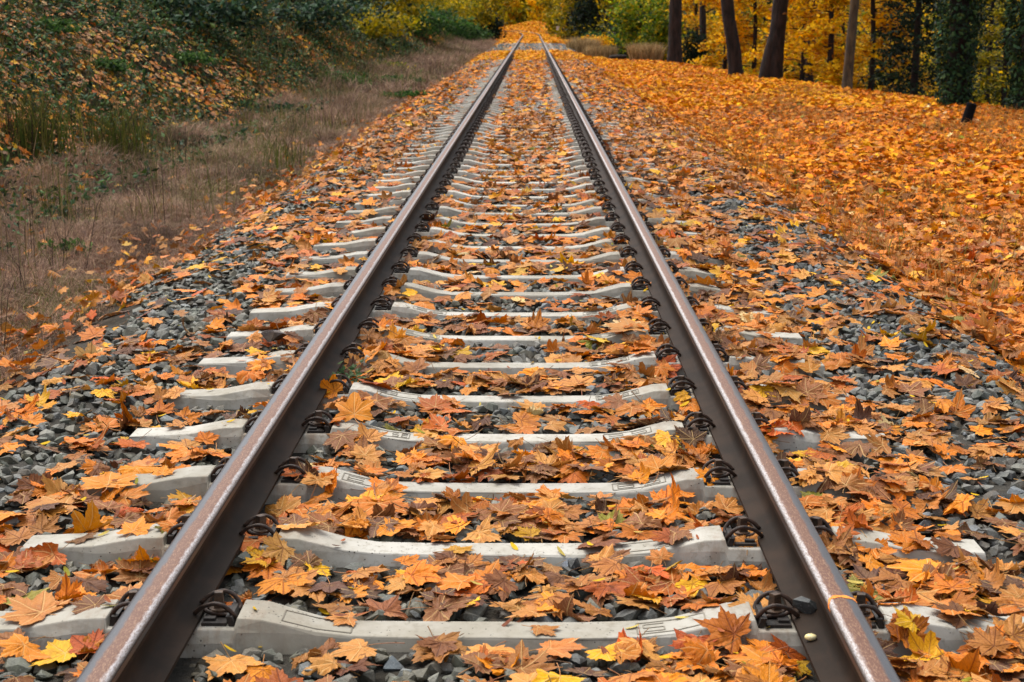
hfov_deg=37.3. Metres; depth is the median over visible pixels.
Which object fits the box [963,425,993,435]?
maple leaf
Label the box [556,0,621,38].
woodland tree
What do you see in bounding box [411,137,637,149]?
concrete sleeper
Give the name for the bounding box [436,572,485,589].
maple leaf
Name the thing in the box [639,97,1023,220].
leaf litter
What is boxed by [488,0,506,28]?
woodland tree
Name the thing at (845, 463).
maple leaf
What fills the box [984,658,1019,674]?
maple leaf
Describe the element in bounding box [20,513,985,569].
concrete sleeper
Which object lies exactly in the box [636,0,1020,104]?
distant woods
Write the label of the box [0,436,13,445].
maple leaf
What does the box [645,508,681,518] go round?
maple leaf
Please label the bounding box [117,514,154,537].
maple leaf
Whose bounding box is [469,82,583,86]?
concrete sleeper
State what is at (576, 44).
grass tussock
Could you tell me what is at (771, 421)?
maple leaf
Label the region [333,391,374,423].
maple leaf
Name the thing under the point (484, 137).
concrete sleeper
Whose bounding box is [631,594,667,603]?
maple leaf
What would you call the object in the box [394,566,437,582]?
maple leaf
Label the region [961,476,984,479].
maple leaf
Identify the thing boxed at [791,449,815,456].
maple leaf
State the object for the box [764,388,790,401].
maple leaf
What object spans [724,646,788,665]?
maple leaf
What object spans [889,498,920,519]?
maple leaf
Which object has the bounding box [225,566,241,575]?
maple leaf
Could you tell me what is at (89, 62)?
bush
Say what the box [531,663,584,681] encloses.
maple leaf
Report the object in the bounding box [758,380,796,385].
maple leaf
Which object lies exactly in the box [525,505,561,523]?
maple leaf
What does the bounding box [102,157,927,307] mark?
ballast gravel
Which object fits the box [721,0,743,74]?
broadleaf tree
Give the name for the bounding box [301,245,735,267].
concrete sleeper
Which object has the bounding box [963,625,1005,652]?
maple leaf
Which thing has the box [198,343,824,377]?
concrete sleeper
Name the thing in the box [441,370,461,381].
maple leaf
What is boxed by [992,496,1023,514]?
maple leaf
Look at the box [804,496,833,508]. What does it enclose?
maple leaf
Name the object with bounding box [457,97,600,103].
concrete sleeper
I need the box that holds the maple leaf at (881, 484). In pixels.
[858,466,890,498]
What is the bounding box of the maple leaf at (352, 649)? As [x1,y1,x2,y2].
[330,639,404,661]
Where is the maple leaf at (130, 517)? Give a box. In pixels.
[108,510,141,527]
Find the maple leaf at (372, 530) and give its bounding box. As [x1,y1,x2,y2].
[360,509,398,537]
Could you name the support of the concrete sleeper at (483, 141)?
on the ground at (182, 670)
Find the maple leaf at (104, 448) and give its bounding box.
[82,442,110,454]
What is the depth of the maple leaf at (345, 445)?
5.11 m
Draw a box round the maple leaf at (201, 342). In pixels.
[185,339,211,346]
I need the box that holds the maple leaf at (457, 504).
[447,492,486,515]
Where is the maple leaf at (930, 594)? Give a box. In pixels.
[895,585,938,602]
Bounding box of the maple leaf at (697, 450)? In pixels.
[682,440,712,455]
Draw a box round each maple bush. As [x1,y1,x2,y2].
[601,0,689,56]
[637,0,685,60]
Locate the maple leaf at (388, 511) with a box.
[370,503,404,518]
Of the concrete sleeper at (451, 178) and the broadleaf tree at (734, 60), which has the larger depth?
the broadleaf tree at (734, 60)
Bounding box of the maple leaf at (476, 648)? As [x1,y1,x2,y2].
[461,641,514,660]
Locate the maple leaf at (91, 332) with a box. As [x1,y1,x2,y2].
[77,326,104,341]
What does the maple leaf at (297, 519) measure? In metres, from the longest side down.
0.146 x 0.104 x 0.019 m
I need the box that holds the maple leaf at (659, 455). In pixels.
[631,453,664,459]
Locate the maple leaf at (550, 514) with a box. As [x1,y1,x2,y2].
[529,504,563,528]
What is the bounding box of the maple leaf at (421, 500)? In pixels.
[408,497,449,503]
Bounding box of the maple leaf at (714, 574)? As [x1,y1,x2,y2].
[707,565,742,576]
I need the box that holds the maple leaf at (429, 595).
[417,586,458,605]
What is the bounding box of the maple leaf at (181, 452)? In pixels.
[165,444,196,462]
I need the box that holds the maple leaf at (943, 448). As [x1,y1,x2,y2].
[931,442,960,461]
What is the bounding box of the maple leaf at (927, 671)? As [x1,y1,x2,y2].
[915,659,951,676]
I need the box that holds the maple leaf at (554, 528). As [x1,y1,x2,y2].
[536,525,567,533]
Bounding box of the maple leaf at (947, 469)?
[939,462,974,474]
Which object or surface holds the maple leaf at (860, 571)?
on the leaf litter at (906, 626)
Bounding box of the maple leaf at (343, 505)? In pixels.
[330,501,347,509]
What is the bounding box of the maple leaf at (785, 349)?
[778,348,790,352]
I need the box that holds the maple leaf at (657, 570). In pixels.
[628,560,668,578]
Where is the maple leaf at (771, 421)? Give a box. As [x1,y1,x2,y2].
[759,418,784,426]
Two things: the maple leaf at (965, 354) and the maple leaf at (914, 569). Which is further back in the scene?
the maple leaf at (965, 354)
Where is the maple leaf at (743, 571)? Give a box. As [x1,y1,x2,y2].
[723,567,754,576]
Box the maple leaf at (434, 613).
[400,592,473,620]
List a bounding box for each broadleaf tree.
[667,0,681,62]
[694,0,714,59]
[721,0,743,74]
[747,0,817,82]
[758,0,788,78]
[842,0,858,88]
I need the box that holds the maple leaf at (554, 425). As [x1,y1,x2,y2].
[541,420,566,431]
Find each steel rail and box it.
[75,30,522,681]
[513,30,900,681]
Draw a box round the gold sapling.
[554,0,572,30]
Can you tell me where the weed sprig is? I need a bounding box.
[328,359,365,381]
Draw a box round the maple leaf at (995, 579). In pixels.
[967,558,1004,595]
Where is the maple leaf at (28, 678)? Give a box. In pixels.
[3,675,34,681]
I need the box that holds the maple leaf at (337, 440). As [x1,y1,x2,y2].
[323,425,360,451]
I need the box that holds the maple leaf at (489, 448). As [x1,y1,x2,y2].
[455,443,499,460]
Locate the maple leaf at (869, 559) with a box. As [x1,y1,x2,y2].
[845,553,884,570]
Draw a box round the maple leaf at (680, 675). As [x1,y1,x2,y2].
[663,667,692,679]
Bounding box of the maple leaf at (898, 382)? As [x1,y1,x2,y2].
[895,381,912,385]
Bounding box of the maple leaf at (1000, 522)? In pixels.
[980,516,1023,529]
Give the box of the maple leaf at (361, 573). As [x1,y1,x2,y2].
[333,564,390,580]
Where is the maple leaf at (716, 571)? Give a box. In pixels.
[699,564,732,574]
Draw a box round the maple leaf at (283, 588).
[255,555,311,595]
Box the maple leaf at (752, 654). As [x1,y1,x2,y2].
[729,645,792,670]
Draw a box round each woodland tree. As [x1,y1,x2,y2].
[472,0,509,28]
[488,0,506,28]
[496,0,524,25]
[497,0,514,25]
[515,0,545,21]
[525,0,548,21]
[536,0,561,34]
[540,0,596,39]
[549,0,563,27]
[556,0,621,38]
[584,0,638,52]
[595,0,709,60]
[632,1,710,60]
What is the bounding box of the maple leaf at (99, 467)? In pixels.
[78,462,111,476]
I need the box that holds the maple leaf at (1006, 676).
[991,665,1023,681]
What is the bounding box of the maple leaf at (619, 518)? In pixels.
[597,509,625,527]
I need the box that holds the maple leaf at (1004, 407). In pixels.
[980,404,1015,410]
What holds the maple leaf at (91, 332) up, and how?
on the ground at (182, 670)
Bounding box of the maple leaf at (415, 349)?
[404,344,432,350]
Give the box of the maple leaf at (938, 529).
[919,522,964,531]
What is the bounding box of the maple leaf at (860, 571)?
[845,563,902,589]
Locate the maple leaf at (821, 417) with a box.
[810,413,835,421]
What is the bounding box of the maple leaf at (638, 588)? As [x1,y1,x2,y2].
[606,581,666,598]
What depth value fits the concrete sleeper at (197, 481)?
4.63 m
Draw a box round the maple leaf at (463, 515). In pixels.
[439,512,479,523]
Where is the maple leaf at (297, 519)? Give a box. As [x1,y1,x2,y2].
[269,513,308,525]
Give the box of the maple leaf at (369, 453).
[348,444,385,463]
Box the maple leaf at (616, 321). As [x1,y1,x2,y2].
[601,319,640,328]
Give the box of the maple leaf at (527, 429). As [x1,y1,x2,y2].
[508,419,539,433]
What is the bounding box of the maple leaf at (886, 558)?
[876,548,917,571]
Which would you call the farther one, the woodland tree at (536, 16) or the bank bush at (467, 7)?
the woodland tree at (536, 16)
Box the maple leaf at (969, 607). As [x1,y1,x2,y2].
[960,603,998,618]
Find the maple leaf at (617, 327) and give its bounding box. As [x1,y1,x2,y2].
[604,316,657,332]
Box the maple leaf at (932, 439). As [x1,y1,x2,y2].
[913,435,951,446]
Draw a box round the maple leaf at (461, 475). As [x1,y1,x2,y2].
[441,462,474,479]
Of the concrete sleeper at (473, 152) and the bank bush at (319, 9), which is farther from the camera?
the bank bush at (319, 9)
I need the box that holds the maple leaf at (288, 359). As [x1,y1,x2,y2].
[280,346,301,362]
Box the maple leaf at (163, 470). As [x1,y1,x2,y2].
[152,465,175,478]
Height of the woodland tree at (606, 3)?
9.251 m
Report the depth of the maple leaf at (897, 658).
3.33 m
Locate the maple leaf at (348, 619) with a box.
[326,610,371,626]
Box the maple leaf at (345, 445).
[340,435,367,447]
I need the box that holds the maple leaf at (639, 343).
[627,341,653,346]
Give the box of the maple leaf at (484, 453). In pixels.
[479,448,503,462]
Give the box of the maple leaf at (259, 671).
[245,654,275,681]
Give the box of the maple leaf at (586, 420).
[581,418,602,422]
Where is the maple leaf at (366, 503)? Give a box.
[345,482,408,515]
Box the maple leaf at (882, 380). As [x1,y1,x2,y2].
[868,378,897,385]
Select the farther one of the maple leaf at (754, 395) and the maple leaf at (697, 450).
the maple leaf at (754, 395)
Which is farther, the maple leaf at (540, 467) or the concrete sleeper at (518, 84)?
the concrete sleeper at (518, 84)
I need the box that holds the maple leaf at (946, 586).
[920,573,976,593]
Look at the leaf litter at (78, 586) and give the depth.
4.96 m
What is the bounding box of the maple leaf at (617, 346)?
[600,344,624,349]
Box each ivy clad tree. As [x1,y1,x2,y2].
[931,0,985,106]
[997,0,1023,109]
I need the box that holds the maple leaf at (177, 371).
[170,363,191,374]
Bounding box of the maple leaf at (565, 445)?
[555,436,583,451]
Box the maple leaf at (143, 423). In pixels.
[127,416,151,427]
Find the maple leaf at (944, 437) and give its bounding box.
[921,428,962,444]
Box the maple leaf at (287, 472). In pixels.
[280,466,319,479]
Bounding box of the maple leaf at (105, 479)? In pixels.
[79,471,137,492]
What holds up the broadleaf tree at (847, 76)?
on the ground at (182, 670)
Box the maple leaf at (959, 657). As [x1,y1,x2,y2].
[944,652,989,671]
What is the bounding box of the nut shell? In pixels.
[804,633,816,640]
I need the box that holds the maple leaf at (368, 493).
[346,489,385,502]
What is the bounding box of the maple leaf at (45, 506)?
[27,502,69,519]
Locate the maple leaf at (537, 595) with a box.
[523,589,567,598]
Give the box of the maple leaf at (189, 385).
[178,376,207,388]
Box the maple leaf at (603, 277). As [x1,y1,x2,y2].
[595,274,617,283]
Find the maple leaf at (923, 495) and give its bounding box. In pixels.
[910,490,941,501]
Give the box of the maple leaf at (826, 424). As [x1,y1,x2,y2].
[815,421,838,427]
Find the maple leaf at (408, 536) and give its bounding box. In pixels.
[402,519,440,540]
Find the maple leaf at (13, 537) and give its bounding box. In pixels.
[0,526,36,545]
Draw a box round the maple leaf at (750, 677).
[735,662,806,681]
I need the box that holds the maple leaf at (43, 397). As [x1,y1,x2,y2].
[20,383,49,406]
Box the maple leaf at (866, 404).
[861,401,877,409]
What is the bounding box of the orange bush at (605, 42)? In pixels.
[578,34,615,47]
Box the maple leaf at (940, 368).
[929,363,958,375]
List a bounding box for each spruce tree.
[853,0,983,97]
[858,8,923,95]
[972,0,1017,104]
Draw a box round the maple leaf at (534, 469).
[525,463,559,475]
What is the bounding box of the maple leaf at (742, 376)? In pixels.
[726,367,752,380]
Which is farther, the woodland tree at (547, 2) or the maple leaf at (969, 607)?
the woodland tree at (547, 2)
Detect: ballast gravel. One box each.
[0,288,1023,681]
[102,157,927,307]
[315,67,751,171]
[457,43,604,70]
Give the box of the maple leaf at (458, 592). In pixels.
[432,589,479,596]
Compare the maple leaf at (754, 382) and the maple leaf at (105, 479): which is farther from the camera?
the maple leaf at (754, 382)
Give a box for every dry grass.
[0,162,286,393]
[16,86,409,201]
[293,34,498,98]
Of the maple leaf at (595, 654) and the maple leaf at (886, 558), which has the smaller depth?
the maple leaf at (595, 654)
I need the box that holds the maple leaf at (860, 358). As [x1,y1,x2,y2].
[849,352,876,365]
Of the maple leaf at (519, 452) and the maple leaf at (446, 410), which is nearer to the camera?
the maple leaf at (519, 452)
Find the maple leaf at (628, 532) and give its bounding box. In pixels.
[614,523,656,540]
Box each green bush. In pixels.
[580,30,634,46]
[682,20,718,66]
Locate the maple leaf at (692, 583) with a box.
[674,567,709,598]
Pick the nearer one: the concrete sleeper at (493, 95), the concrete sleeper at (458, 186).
the concrete sleeper at (458, 186)
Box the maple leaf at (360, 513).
[330,506,385,528]
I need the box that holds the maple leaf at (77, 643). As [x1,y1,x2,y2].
[68,628,103,661]
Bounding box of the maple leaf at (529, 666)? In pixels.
[486,640,560,681]
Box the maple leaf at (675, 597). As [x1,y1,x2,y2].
[653,584,689,609]
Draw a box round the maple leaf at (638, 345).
[633,340,656,350]
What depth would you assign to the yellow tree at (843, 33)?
60.42 m
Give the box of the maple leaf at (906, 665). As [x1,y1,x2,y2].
[889,654,925,667]
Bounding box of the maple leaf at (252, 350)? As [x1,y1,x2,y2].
[244,347,265,353]
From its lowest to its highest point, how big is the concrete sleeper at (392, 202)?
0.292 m
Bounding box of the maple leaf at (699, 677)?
[682,673,721,681]
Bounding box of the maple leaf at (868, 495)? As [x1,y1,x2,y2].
[846,491,891,501]
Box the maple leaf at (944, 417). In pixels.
[932,414,954,420]
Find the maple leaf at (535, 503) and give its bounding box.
[518,497,557,507]
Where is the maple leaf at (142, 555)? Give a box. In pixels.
[123,545,159,562]
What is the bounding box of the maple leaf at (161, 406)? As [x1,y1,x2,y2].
[144,397,174,422]
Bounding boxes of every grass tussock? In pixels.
[563,35,603,52]
[581,44,619,57]
[619,40,667,59]
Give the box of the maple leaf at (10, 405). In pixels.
[0,401,19,410]
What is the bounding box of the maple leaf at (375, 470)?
[353,464,387,475]
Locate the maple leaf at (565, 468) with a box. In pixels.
[555,458,580,474]
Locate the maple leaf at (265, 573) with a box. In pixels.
[241,555,284,580]
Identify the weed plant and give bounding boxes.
[0,81,91,156]
[29,13,86,36]
[37,237,98,261]
[48,92,183,164]
[83,56,135,73]
[169,50,221,65]
[233,99,322,115]
[318,69,375,90]
[357,74,423,84]
[374,88,432,98]
[375,60,423,71]
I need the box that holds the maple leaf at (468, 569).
[459,559,486,575]
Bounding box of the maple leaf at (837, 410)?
[835,408,848,413]
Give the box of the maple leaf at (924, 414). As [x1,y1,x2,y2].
[904,411,935,419]
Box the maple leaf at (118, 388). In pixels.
[108,386,143,392]
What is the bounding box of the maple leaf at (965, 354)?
[960,353,983,362]
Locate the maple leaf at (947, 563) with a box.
[931,559,957,568]
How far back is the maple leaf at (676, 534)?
4.11 m
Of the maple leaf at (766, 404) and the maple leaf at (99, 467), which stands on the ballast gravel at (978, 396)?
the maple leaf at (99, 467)
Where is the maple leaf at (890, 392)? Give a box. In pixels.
[869,381,898,397]
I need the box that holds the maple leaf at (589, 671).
[564,667,608,676]
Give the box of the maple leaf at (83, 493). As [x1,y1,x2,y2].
[61,484,109,503]
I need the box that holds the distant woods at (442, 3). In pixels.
[416,0,451,10]
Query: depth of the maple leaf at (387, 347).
6.58 m
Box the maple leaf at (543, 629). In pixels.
[523,625,560,635]
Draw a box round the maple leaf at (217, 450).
[208,448,227,453]
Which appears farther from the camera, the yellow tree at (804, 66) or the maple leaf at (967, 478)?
the yellow tree at (804, 66)
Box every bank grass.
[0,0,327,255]
[160,0,470,99]
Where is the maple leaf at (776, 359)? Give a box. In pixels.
[770,351,792,362]
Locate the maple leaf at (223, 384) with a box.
[200,375,225,388]
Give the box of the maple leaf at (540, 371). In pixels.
[533,368,546,374]
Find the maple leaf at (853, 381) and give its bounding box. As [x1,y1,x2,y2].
[826,377,857,383]
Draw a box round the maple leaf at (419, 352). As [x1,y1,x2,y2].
[413,349,441,358]
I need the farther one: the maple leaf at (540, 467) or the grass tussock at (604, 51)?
the grass tussock at (604, 51)
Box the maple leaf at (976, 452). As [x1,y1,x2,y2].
[967,445,1001,457]
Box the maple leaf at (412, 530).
[381,524,418,536]
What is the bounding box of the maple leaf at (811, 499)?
[799,495,828,508]
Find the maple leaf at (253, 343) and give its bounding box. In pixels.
[245,339,264,349]
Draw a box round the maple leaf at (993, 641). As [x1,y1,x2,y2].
[962,627,1012,655]
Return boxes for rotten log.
[609,54,626,58]
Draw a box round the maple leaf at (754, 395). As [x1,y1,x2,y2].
[742,388,781,404]
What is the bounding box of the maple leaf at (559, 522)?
[544,517,582,525]
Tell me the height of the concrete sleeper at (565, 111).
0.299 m
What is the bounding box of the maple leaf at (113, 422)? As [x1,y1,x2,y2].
[85,415,120,431]
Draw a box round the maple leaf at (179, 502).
[171,498,197,505]
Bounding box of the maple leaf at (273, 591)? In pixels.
[257,572,294,593]
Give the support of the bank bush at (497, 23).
on the ground at (182, 670)
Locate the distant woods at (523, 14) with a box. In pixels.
[502,0,889,53]
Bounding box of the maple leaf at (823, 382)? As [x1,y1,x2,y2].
[800,380,829,384]
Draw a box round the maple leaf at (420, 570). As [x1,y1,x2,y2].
[388,559,445,594]
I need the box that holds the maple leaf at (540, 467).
[522,463,559,475]
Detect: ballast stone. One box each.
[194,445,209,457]
[231,551,253,566]
[261,330,286,341]
[383,656,403,670]
[562,558,571,566]
[792,596,816,613]
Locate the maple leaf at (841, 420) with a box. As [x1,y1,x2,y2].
[825,412,860,422]
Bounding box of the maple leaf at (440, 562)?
[431,558,457,566]
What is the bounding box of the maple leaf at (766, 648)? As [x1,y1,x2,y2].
[725,645,773,659]
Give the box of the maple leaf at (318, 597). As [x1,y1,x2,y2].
[287,584,339,602]
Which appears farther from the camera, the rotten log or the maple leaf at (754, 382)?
the rotten log
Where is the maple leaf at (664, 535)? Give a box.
[649,527,669,542]
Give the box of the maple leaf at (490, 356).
[476,350,510,362]
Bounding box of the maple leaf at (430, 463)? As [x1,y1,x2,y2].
[422,458,447,465]
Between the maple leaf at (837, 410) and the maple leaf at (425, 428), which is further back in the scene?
the maple leaf at (837, 410)
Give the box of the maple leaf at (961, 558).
[939,544,965,565]
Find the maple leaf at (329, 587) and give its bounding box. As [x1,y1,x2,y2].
[308,570,346,592]
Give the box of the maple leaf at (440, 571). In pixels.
[406,561,448,578]
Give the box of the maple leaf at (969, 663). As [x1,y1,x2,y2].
[936,645,991,680]
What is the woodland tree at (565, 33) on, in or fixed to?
on the ground at (182, 670)
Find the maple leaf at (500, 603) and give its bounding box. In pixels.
[489,597,521,609]
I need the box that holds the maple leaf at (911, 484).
[884,471,917,491]
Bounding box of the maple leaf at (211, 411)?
[198,409,231,415]
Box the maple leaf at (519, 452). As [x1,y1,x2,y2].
[511,448,532,453]
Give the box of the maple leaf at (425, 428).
[404,424,444,431]
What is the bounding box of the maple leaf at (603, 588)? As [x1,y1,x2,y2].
[579,574,629,601]
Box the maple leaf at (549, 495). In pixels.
[533,489,567,504]
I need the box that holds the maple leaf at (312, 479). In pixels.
[301,472,339,496]
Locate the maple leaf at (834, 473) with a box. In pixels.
[810,462,851,483]
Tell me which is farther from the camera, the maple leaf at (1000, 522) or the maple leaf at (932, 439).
the maple leaf at (932, 439)
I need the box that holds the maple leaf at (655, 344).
[650,341,666,346]
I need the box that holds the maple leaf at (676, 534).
[668,526,695,544]
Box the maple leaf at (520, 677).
[507,672,537,681]
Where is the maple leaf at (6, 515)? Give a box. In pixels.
[0,511,26,520]
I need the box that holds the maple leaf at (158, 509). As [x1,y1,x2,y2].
[139,507,168,513]
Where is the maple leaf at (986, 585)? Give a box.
[976,579,1019,592]
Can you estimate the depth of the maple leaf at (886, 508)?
4.42 m
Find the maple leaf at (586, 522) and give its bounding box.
[573,515,612,530]
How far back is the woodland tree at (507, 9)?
223.78 m
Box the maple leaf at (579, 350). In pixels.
[571,348,600,352]
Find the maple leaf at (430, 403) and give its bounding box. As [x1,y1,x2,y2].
[418,393,452,417]
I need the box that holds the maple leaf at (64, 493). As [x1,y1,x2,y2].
[47,487,85,498]
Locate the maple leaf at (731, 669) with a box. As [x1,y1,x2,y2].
[722,658,785,676]
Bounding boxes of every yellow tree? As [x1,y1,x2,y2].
[663,0,749,70]
[687,0,766,69]
[711,0,790,74]
[734,0,828,81]
[744,0,846,80]
[783,0,864,85]
[791,0,886,88]
[818,0,932,95]
[857,0,941,94]
[905,0,1003,98]
[969,0,1021,105]
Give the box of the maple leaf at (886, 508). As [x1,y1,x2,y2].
[874,490,923,518]
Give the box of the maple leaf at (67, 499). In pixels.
[22,490,99,514]
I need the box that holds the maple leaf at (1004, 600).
[988,593,1023,607]
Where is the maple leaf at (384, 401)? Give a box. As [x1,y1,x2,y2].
[371,392,397,409]
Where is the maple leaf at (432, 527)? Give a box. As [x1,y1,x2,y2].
[413,520,450,538]
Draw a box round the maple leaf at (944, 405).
[934,399,956,413]
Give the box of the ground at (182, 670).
[0,0,1023,681]
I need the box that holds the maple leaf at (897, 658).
[888,657,924,661]
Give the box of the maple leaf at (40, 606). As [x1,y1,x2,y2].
[0,590,71,625]
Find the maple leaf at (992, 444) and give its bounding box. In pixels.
[971,442,1002,446]
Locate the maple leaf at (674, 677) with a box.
[635,667,688,681]
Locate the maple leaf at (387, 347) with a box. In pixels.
[379,344,395,352]
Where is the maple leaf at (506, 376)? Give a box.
[503,372,520,382]
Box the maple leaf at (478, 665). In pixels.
[458,651,505,674]
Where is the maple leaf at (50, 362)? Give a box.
[34,353,70,368]
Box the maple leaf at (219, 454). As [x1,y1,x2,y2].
[190,443,231,457]
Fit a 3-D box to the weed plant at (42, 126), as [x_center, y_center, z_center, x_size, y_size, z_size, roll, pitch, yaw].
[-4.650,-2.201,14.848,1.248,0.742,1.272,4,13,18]
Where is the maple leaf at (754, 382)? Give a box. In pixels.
[745,379,766,384]
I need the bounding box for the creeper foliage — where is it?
[0,0,450,251]
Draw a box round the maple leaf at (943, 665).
[927,655,987,681]
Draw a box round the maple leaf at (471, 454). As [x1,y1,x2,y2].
[453,444,485,461]
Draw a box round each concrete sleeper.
[0,588,1023,659]
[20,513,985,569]
[87,456,930,505]
[128,410,889,454]
[166,374,850,412]
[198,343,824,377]
[226,317,802,346]
[249,295,773,322]
[274,276,763,302]
[285,260,748,283]
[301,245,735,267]
[313,232,705,253]
[328,221,700,239]
[335,211,703,228]
[345,201,685,218]
[354,193,688,209]
[362,185,672,200]
[371,178,673,192]
[376,172,668,185]
[383,166,663,179]
[388,161,657,172]
[394,155,654,167]
[400,150,648,161]
[403,145,645,157]
[409,141,638,153]
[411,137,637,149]
[415,134,632,144]
[419,131,618,140]
[421,127,626,137]
[425,124,622,133]
[428,122,623,130]
[431,119,620,127]
[433,116,618,124]
[435,114,616,121]
[438,112,610,119]
[440,109,611,116]
[443,107,610,114]
[444,105,607,112]
[450,104,606,111]
[451,100,598,107]
[453,98,602,104]
[453,102,603,109]
[455,95,589,101]
[457,94,581,99]
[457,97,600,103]
[458,92,589,98]
[460,91,582,97]
[462,90,576,94]
[463,87,585,92]
[464,88,588,94]
[466,84,587,88]
[466,85,579,90]
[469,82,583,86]
[469,86,579,91]
[470,81,584,85]
[473,80,585,84]
[474,78,580,82]
[474,83,582,87]
[475,76,568,80]
[477,77,581,81]
[477,79,582,83]
[478,73,576,76]
[480,75,581,79]
[487,74,577,77]
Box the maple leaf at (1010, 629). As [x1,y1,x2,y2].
[992,614,1023,651]
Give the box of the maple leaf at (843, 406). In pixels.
[834,404,854,410]
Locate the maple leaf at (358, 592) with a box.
[332,582,367,602]
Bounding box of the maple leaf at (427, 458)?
[409,456,436,461]
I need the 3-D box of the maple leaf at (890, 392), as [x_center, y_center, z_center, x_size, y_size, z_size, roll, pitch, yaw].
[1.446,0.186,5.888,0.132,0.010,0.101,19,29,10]
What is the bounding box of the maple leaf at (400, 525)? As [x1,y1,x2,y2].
[364,517,417,535]
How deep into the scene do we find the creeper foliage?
22.93 m
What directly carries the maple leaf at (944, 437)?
on the ground at (182, 670)
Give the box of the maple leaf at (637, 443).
[616,437,653,451]
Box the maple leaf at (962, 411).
[937,388,975,418]
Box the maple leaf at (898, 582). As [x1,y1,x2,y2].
[868,568,918,592]
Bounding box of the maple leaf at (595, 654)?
[585,641,625,660]
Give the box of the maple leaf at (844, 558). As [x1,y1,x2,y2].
[832,533,872,565]
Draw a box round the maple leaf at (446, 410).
[441,404,471,412]
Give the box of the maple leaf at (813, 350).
[793,332,830,354]
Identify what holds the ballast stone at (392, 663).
on the ground at (182, 670)
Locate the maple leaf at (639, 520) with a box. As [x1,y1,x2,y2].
[617,511,662,529]
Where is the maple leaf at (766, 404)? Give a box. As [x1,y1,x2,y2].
[745,397,780,406]
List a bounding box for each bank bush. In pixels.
[138,0,289,36]
[263,0,412,35]
[345,5,443,45]
[346,0,441,17]
[390,0,483,22]
[393,2,461,41]
[426,0,501,28]
[444,0,492,28]
[445,16,493,41]
[474,8,512,38]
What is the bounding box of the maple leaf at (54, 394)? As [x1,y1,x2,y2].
[33,388,67,398]
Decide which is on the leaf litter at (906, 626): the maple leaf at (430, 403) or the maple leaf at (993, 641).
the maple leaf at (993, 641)
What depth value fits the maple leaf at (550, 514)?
4.36 m
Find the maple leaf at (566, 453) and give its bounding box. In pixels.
[557,447,584,459]
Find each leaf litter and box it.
[0,0,317,239]
[0,48,445,390]
[0,181,415,349]
[0,303,328,681]
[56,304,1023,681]
[257,2,444,73]
[259,107,799,203]
[323,180,999,354]
[373,50,674,122]
[466,48,617,65]
[488,42,582,53]
[493,23,568,45]
[500,20,549,32]
[582,55,1005,108]
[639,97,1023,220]
[790,193,1023,364]
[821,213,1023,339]
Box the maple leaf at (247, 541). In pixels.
[240,531,280,551]
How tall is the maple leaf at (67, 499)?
0.031 m
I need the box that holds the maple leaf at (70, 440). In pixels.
[66,437,104,442]
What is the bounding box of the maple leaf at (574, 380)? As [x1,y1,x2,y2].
[560,375,597,395]
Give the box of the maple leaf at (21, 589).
[0,581,29,610]
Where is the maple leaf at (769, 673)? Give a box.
[741,661,794,681]
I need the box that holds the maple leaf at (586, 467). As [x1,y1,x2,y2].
[566,463,605,470]
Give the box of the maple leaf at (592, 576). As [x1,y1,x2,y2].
[562,573,615,585]
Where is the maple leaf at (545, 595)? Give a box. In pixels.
[532,591,574,611]
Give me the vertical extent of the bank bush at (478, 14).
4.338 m
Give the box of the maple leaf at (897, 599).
[876,593,910,602]
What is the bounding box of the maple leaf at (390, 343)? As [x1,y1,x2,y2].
[372,342,395,347]
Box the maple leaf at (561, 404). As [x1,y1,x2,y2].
[551,403,577,407]
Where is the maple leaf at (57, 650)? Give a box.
[29,639,91,666]
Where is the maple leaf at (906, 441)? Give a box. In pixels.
[902,438,925,450]
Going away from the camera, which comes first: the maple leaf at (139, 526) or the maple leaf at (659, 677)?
the maple leaf at (659, 677)
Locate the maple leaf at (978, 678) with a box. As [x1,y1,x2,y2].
[971,673,990,681]
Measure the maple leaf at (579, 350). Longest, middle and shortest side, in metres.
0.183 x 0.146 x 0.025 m
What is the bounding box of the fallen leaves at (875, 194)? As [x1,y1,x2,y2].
[637,80,1023,303]
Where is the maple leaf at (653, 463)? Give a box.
[635,454,677,482]
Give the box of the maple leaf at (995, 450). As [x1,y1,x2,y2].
[973,441,1006,455]
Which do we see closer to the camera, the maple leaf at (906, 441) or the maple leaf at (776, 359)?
the maple leaf at (906, 441)
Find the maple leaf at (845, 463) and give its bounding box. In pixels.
[833,460,854,468]
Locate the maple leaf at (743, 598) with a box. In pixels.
[727,591,767,614]
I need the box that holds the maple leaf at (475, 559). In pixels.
[458,553,491,565]
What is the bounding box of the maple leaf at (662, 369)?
[654,357,675,377]
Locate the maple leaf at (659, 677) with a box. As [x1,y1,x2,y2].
[632,673,668,681]
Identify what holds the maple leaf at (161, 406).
on the ballast gravel at (978, 396)
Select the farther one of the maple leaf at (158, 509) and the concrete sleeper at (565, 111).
the concrete sleeper at (565, 111)
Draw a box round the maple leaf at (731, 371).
[727,363,758,382]
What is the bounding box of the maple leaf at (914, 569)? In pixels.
[887,558,969,581]
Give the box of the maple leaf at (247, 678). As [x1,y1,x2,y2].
[223,673,251,681]
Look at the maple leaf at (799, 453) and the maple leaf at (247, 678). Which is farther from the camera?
the maple leaf at (799, 453)
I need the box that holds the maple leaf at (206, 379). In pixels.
[194,376,210,382]

